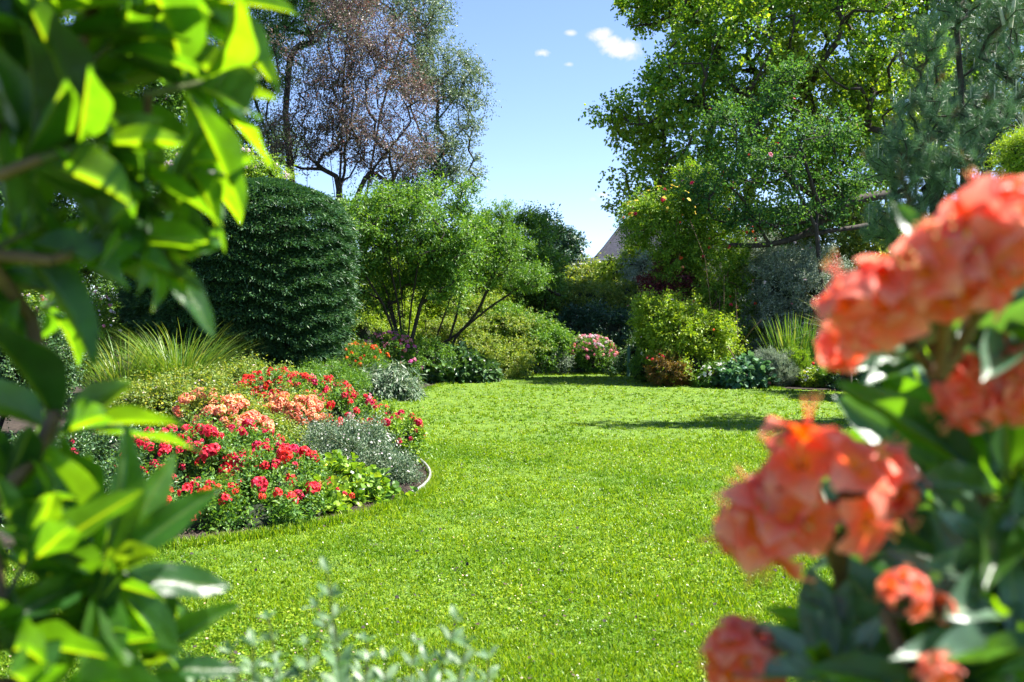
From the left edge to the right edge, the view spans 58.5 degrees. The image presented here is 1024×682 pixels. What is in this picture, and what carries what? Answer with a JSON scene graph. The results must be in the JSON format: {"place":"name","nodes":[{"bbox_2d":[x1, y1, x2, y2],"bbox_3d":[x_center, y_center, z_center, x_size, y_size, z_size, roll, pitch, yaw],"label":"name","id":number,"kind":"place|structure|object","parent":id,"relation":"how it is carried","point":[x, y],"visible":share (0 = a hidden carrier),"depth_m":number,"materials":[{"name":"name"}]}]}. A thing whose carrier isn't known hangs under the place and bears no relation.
{"place":"outdoors","nodes":[
{"label":"outdoors","id":0,"kind":"place"},
{"bbox_2d":[65,331,201,409],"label":"ornamental grass","id":1,"kind":"object","parent":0,"point":[115,374],"depth_m":13.46,"materials":[{"name":"green plant"}]},
{"bbox_2d":[86,317,261,384],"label":"ornamental grass","id":2,"kind":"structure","parent":0,"point":[189,357],"depth_m":13.77,"materials":[{"name":"green plant"}]},
{"bbox_2d":[0,340,842,547],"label":"soil","id":3,"kind":"structure","parent":0,"point":[15,425],"depth_m":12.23,"materials":[{"name":"brown soil"}]},
{"bbox_2d":[0,296,101,433],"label":"shrub","id":4,"kind":"object","parent":3,"relation":"on","point":[9,371],"visible":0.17,"depth_m":10.87,"materials":[{"name":"green plant"}]},
{"bbox_2d":[34,279,109,347],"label":"bush","id":5,"kind":"object","parent":3,"relation":"on","point":[91,291],"visible":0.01,"depth_m":32.92,"materials":[{"name":"green plant"}]},
{"bbox_2d":[20,273,131,402],"bbox_3d":[-7.822,-0.248,15.780,2.842,2.774,1.766,1,1,34],"label":"shrub","id":6,"kind":"object","parent":3,"relation":"on","point":[105,326],"visible":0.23,"depth_m":15.47,"materials":[{"name":"green plant"}]},
{"bbox_2d":[0,407,194,525],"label":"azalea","id":7,"kind":"object","parent":3,"relation":"on","point":[100,446],"visible":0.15,"depth_m":7.55,"materials":[{"name":"green plant"}]},
{"bbox_2d":[89,273,133,359],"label":"bush","id":8,"kind":"object","parent":3,"relation":"on","point":[106,286],"visible":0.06,"depth_m":34.11,"materials":[{"name":"green plant"}]},
{"bbox_2d":[0,3,231,337],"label":"tree","id":9,"kind":"object","parent":3,"relation":"on","point":[174,102],"visible":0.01,"depth_m":23.18,"materials":[{"name":"green plant"}]},
{"bbox_2d":[107,348,311,432],"bbox_3d":[-3.779,0.662,11.612,2.785,1.114,1.566,-1,1,-41],"label":"shrub","id":10,"kind":"object","parent":3,"relation":"on","point":[155,394],"visible":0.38,"depth_m":11.02,"materials":[{"name":"green plant"}]},
{"bbox_2d":[159,366,285,443],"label":"azalea","id":11,"kind":"object","parent":3,"relation":"on","point":[228,405],"visible":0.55,"depth_m":8.40,"materials":[{"name":"orange plant"}]},
{"bbox_2d":[98,406,349,535],"bbox_3d":[-2.156,0.914,6.923,1.677,0.776,2.274,-1,1,-36],"label":"azalea","id":12,"kind":"object","parent":3,"relation":"on","point":[264,480],"visible":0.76,"depth_m":6.71,"materials":[{"name":"red plant"}]},
{"bbox_2d":[165,144,302,182],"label":"shrub","id":13,"kind":"object","parent":3,"relation":"on","point":[255,168],"visible":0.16,"depth_m":21.09,"materials":[{"name":"green plant"}]},
{"bbox_2d":[106,176,368,373],"bbox_3d":[-4.988,-0.923,16.919,4.752,4.144,4.575,0,1,0],"label":"conifer","id":14,"kind":"object","parent":3,"relation":"on","point":[275,265],"visible":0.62,"depth_m":15.62,"materials":[{"name":"green plant"}]},
{"bbox_2d":[178,0,382,181],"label":"tree","id":15,"kind":"object","parent":3,"relation":"on","point":[281,20],"visible":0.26,"depth_m":30.53,"materials":[{"name":"green plant"}]},
{"bbox_2d":[232,405,331,453],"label":"shrub","id":16,"kind":"object","parent":3,"relation":"on","point":[289,431],"visible":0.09,"depth_m":8.54,"materials":[{"name":"green plant"}]},
{"bbox_2d":[261,377,338,429],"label":"azalea","id":17,"kind":"object","parent":3,"relation":"on","point":[297,403],"visible":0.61,"depth_m":8.96,"materials":[{"name":"orange plant"}]},
{"bbox_2d":[254,351,373,393],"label":"ground plant","id":18,"kind":"object","parent":3,"relation":"on","point":[336,369],"visible":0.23,"depth_m":15.22,"materials":[{"name":"green plant"}]},
{"bbox_2d":[229,361,423,439],"bbox_3d":[-2.094,0.751,10.222,3.027,0.988,1.658,1,1,29],"label":"azalea","id":19,"kind":"object","parent":3,"relation":"on","point":[347,397],"visible":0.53,"depth_m":10.06,"materials":[{"name":"red plant"}]},
{"bbox_2d":[250,0,452,201],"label":"tree","id":20,"kind":"object","parent":3,"relation":"on","point":[354,17],"visible":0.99,"depth_m":26.52,"materials":[{"name":"purple plant"}]},
{"bbox_2d":[302,449,417,515],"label":"geranium","id":21,"kind":"object","parent":3,"relation":"on","point":[363,485],"visible":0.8,"depth_m":7.07,"materials":[{"name":"green plant"}]},
{"bbox_2d":[285,405,436,485],"bbox_3d":[-1.564,0.927,8.536,1.204,0.683,2.306,-1,1,-27],"label":"thyme","id":22,"kind":"object","parent":3,"relation":"on","point":[346,443],"visible":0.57,"depth_m":8.16,"materials":[{"name":"grey plant"}]},
{"bbox_2d":[337,340,395,374],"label":"geum plant","id":23,"kind":"object","parent":3,"relation":"on","point":[353,355],"visible":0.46,"depth_m":17.97,"materials":[{"name":"green plant"}]},
{"bbox_2d":[348,280,429,365],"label":"shrub","id":24,"kind":"object","parent":3,"relation":"on","point":[363,328],"visible":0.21,"depth_m":23.55,"materials":[{"name":"green plant"}]},
{"bbox_2d":[360,324,426,380],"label":"rose bush","id":25,"kind":"object","parent":3,"relation":"on","point":[385,342],"visible":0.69,"depth_m":20.18,"materials":[{"name":"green plant"}]},
{"bbox_2d":[360,359,428,401],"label":"silver shrub","id":26,"kind":"object","parent":3,"relation":"on","point":[391,381],"visible":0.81,"depth_m":16.55,"materials":[{"name":"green plant"}]},
{"bbox_2d":[361,398,433,464],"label":"azalea","id":27,"kind":"object","parent":3,"relation":"on","point":[410,434],"visible":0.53,"depth_m":8.93,"materials":[{"name":"green plant"}]},
{"bbox_2d":[328,159,508,366],"bbox_3d":[-2.272,-1.595,20.841,4.433,5.198,3.870,0,1,0],"label":"tree","id":28,"kind":"object","parent":3,"relation":"on","point":[436,271],"visible":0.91,"depth_m":20.56,"materials":[{"name":"green plant"}]},
{"bbox_2d":[411,457,430,490],"bbox_3d":[-0.927,1.216,8.679,0.272,0.095,2.932,0,1,-9],"label":"bed edging","id":29,"kind":"object","parent":3,"relation":"on","point":[429,471],"visible":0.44,"depth_m":8.14,"materials":[{"name":"white stone"}]},
{"bbox_2d":[394,334,460,381],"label":"shrub","id":30,"kind":"object","parent":3,"relation":"on","point":[430,351],"visible":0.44,"depth_m":21.24,"materials":[{"name":"green plant"}]},
{"bbox_2d":[355,0,506,253],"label":"tree","id":31,"kind":"object","parent":3,"relation":"on","point":[453,95],"visible":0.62,"depth_m":28.66,"materials":[{"name":"green plant"}]},
{"bbox_2d":[364,242,519,348],"bbox_3d":[-2.254,-1.277,26.641,5.310,4.407,4.638,0,1,0],"label":"shrub","id":32,"kind":"object","parent":3,"relation":"on","point":[433,310],"visible":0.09,"depth_m":25.86,"materials":[{"name":"green plant"}]},
{"bbox_2d":[413,337,503,383],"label":"hosta","id":33,"kind":"object","parent":3,"relation":"on","point":[476,366],"visible":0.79,"depth_m":21.49,"materials":[{"name":"green plant"}]},
{"bbox_2d":[415,291,553,378],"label":"shrub","id":34,"kind":"object","parent":3,"relation":"on","point":[476,332],"visible":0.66,"depth_m":24.26,"materials":[{"name":"green plant"}]},
{"bbox_2d":[424,194,559,348],"bbox_3d":[-0.596,-1.313,22.702,3.339,4.573,2.111,0,1,15],"label":"tree","id":35,"kind":"object","parent":3,"relation":"on","point":[505,254],"visible":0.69,"depth_m":22.55,"materials":[{"name":"green plant"}]},
{"bbox_2d":[456,199,575,317],"bbox_3d":[-0.075,-1.913,29.436,4.296,5.497,4.397,0,1,0],"label":"tree","id":36,"kind":"object","parent":3,"relation":"on","point":[535,223],"visible":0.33,"depth_m":28.92,"materials":[{"name":"green plant"}]},
{"bbox_2d":[482,297,583,374],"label":"shrub","id":37,"kind":"object","parent":3,"relation":"on","point":[555,335],"visible":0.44,"depth_m":24.94,"materials":[{"name":"green plant"}]},
{"bbox_2d":[524,346,578,373],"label":"shrub","id":38,"kind":"object","parent":3,"relation":"on","point":[567,362],"visible":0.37,"depth_m":24.98,"materials":[{"name":"green plant"}]},
{"bbox_2d":[533,202,591,273],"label":"tree","id":39,"kind":"object","parent":3,"relation":"on","point":[571,242],"visible":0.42,"depth_m":45.34,"materials":[{"name":"green plant"}]},
{"bbox_2d":[567,257,601,276],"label":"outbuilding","id":40,"kind":"structure","parent":3,"relation":"on","point":[587,263],"depth_m":47.54,"materials":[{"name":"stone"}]},
{"bbox_2d":[562,251,620,287],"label":"tree","id":41,"kind":"object","parent":3,"relation":"on","point":[580,273],"visible":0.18,"depth_m":37.58,"materials":[{"name":"green plant"}]},
{"bbox_2d":[567,334,619,372],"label":"azalea","id":42,"kind":"object","parent":3,"relation":"on","point":[592,353],"visible":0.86,"depth_m":25.27,"materials":[{"name":"pink plant"}]},
{"bbox_2d":[569,364,618,373],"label":"ground plant","id":43,"kind":"object","parent":3,"relation":"on","point":[579,369],"visible":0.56,"depth_m":25.44,"materials":[{"name":"green plant"}]},
{"bbox_2d":[511,266,679,322],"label":"hedge","id":44,"kind":"object","parent":3,"relation":"on","point":[613,295],"visible":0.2,"depth_m":29.70,"materials":[{"name":"green plant"}]},
{"bbox_2d":[550,298,642,367],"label":"shrub","id":45,"kind":"object","parent":3,"relation":"on","point":[613,325],"visible":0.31,"depth_m":27.60,"materials":[{"name":"green plant"}]},
{"bbox_2d":[588,238,653,289],"bbox_3d":[4.583,-1.770,35.869,3.239,4.965,3.272,0,1,0],"label":"tree","id":46,"kind":"object","parent":3,"relation":"on","point":[608,270],"visible":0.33,"depth_m":35.39,"materials":[{"name":"green plant"}]},
{"bbox_2d":[609,332,639,374],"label":"shrub","id":47,"kind":"object","parent":3,"relation":"on","point":[619,364],"visible":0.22,"depth_m":24.84,"materials":[{"name":"green plant"}]},
{"bbox_2d":[615,248,659,300],"bbox_3d":[4.440,-1.278,29.983,2.169,4.207,2.545,0,1,0],"label":"tree","id":48,"kind":"object","parent":3,"relation":"on","point":[640,264],"visible":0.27,"depth_m":29.73,"materials":[{"name":"green plant"}]},
{"bbox_2d":[633,244,709,304],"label":"shrub","id":49,"kind":"object","parent":3,"relation":"on","point":[657,287],"visible":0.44,"depth_m":23.26,"materials":[{"name":"purple plant"}]},
{"bbox_2d":[621,285,751,385],"bbox_3d":[4.073,-0.146,21.328,2.923,2.366,2.943,0,1,0],"label":"shrub","id":50,"kind":"object","parent":3,"relation":"on","point":[668,323],"visible":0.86,"depth_m":20.90,"materials":[{"name":"green plant"}]},
{"bbox_2d":[610,151,768,365],"bbox_3d":[4.715,-1.889,22.336,4.379,5.920,5.160,0,1,0],"label":"climbing rose","id":51,"kind":"object","parent":3,"relation":"on","point":[670,217],"visible":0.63,"depth_m":23.03,"materials":[{"name":"green plant"}]},
{"bbox_2d":[712,350,784,388],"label":"hosta","id":52,"kind":"object","parent":3,"relation":"on","point":[750,370],"visible":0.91,"depth_m":19.68,"materials":[{"name":"green plant"}]},
{"bbox_2d":[659,41,890,331],"bbox_3d":[6.464,-3.146,22.301,5.864,8.244,3.177,0,1,0],"label":"tree","id":53,"kind":"object","parent":3,"relation":"on","point":[724,116],"visible":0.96,"depth_m":22.20,"materials":[{"name":"green plant"}]},
{"bbox_2d":[578,0,978,253],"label":"tree","id":54,"kind":"object","parent":3,"relation":"on","point":[710,67],"visible":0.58,"depth_m":29.85,"materials":[{"name":"green plant"}]},
{"bbox_2d":[754,345,802,386],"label":"lavender","id":55,"kind":"object","parent":3,"relation":"on","point":[774,355],"visible":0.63,"depth_m":19.90,"materials":[{"name":"plant"}]},
{"bbox_2d":[696,238,869,349],"bbox_3d":[11.206,-1.633,33.886,8.847,5.027,5.025,0,1,0],"label":"bush","id":56,"kind":"object","parent":3,"relation":"on","point":[790,304],"depth_m":33.90,"materials":[{"name":"green plant"}]},
{"bbox_2d":[752,311,829,383],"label":"iris clump","id":57,"kind":"object","parent":3,"relation":"on","point":[787,337],"visible":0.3,"depth_m":20.70,"materials":[{"name":"green plant"}]},
{"bbox_2d":[761,318,825,368],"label":"iris clump","id":58,"kind":"object","parent":3,"relation":"on","point":[815,353],"visible":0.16,"depth_m":20.57,"materials":[{"name":"green plant"}]},
{"bbox_2d":[729,229,860,351],"bbox_3d":[7.156,-0.974,22.636,4.394,3.959,2.980,1,1,41],"label":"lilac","id":59,"kind":"object","parent":3,"relation":"on","point":[784,282],"visible":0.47,"depth_m":22.39,"materials":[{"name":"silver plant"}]},
{"bbox_2d":[779,342,813,385],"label":"shrub","id":60,"kind":"object","parent":3,"relation":"on","point":[803,360],"visible":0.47,"depth_m":20.09,"materials":[{"name":"green plant"}]},
{"bbox_2d":[796,362,825,386],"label":"flowering plant","id":61,"kind":"object","parent":3,"relation":"on","point":[812,380],"visible":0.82,"depth_m":19.73,"materials":[{"name":"green plant"}]},
{"bbox_2d":[722,190,903,326],"bbox_3d":[11.122,-2.490,32.559,8.094,6.530,6.562,0,1,0],"label":"tree","id":62,"kind":"object","parent":3,"relation":"on","point":[853,247],"visible":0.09,"depth_m":31.48,"materials":[{"name":"green plant"}]},
{"bbox_2d":[610,0,1023,218],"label":"tree","id":63,"kind":"object","parent":3,"relation":"on","point":[645,11],"visible":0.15,"depth_m":34.68,"materials":[{"name":"green plant"}]},
{"bbox_2d":[791,277,852,380],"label":"yucca","id":64,"kind":"object","parent":3,"relation":"on","point":[844,377],"visible":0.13,"depth_m":18.82,"materials":[{"name":"green plant"}]},
{"bbox_2d":[807,362,840,387],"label":"shrub","id":65,"kind":"object","parent":3,"relation":"on","point":[827,379],"visible":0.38,"depth_m":19.56,"materials":[{"name":"green plant"}]},
{"bbox_2d":[827,370,880,389],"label":"shrub","id":66,"kind":"object","parent":3,"relation":"on","point":[837,376],"visible":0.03,"depth_m":19.13,"materials":[{"name":"green plant"}]},
{"bbox_2d":[848,352,912,388],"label":"shrub","id":67,"kind":"object","parent":3,"relation":"on","point":[863,372],"visible":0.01,"depth_m":17.40,"materials":[{"name":"green plant"}]},
{"bbox_2d":[0,336,853,681],"bbox_3d":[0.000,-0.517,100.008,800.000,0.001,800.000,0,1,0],"label":"ground","id":68,"kind":"structure","parent":0,"point":[602,406],"depth_m":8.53,"materials":[{"name":"green plant"}]},
{"bbox_2d":[0,0,298,681],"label":"rhododendron","id":69,"kind":"object","parent":68,"relation":"on","point":[120,606],"visible":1,"depth_m":0.79,"materials":[{"name":"green plant"}]},
{"bbox_2d":[177,556,499,681],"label":"silver shrub","id":70,"kind":"object","parent":68,"relation":"on","point":[338,661],"visible":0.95,"depth_m":1.02,"materials":[{"name":"green plant"}]},
{"bbox_2d":[15,450,804,681],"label":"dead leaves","id":71,"kind":"object","parent":68,"relation":"on","point":[397,621],"visible":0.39,"depth_m":4.62,"materials":[{"name":"brown plant"}]},
{"bbox_2d":[627,345,629,375],"bbox_3d":[3.086,0.543,24.215,0.083,0.885,0.083,0,1,22],"label":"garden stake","id":72,"kind":"object","parent":68,"relation":"on","point":[628,358],"visible":0.81,"depth_m":24.18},
{"bbox_2d":[624,336,658,381],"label":"shrub","id":73,"kind":"object","parent":68,"relation":"on","point":[636,368],"visible":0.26,"depth_m":21.83,"materials":[{"name":"green plant"}]},
{"bbox_2d":[642,349,693,385],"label":"shrub","id":74,"kind":"object","parent":68,"relation":"on","point":[670,371],"visible":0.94,"depth_m":20.33,"materials":[{"name":"orange plant"}]},
{"bbox_2d":[691,354,739,386],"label":"flowering plant","id":75,"kind":"object","parent":68,"relation":"on","point":[705,377],"visible":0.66,"depth_m":20.03,"materials":[{"name":"green plant"}]},
{"bbox_2d":[695,168,1023,681],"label":"rhododendron","id":76,"kind":"object","parent":68,"relation":"on","point":[911,483],"visible":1,"depth_m":0.64,"materials":[{"name":"orange plant"}]},
{"bbox_2d":[856,0,1023,255],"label":"pine","id":77,"kind":"object","parent":68,"relation":"on","point":[940,173],"visible":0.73,"depth_m":12.90,"materials":[{"name":"green plant"}]},
{"bbox_2d":[979,123,1023,179],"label":"shrub","id":78,"kind":"object","parent":68,"relation":"on","point":[1012,160],"visible":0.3,"depth_m":9.49,"materials":[{"name":"green plant"}]},
{"bbox_2d":[3,0,1023,320],"label":"sky","id":79,"kind":"structure","parent":0,"point":[553,58],"materials":[{"name":"blue"}]},
{"bbox_2d":[595,225,741,346],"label":"house","id":80,"kind":"structure","parent":0,"point":[608,247],"depth_m":50.63,"materials":[{"name":"stone"}]}
]}

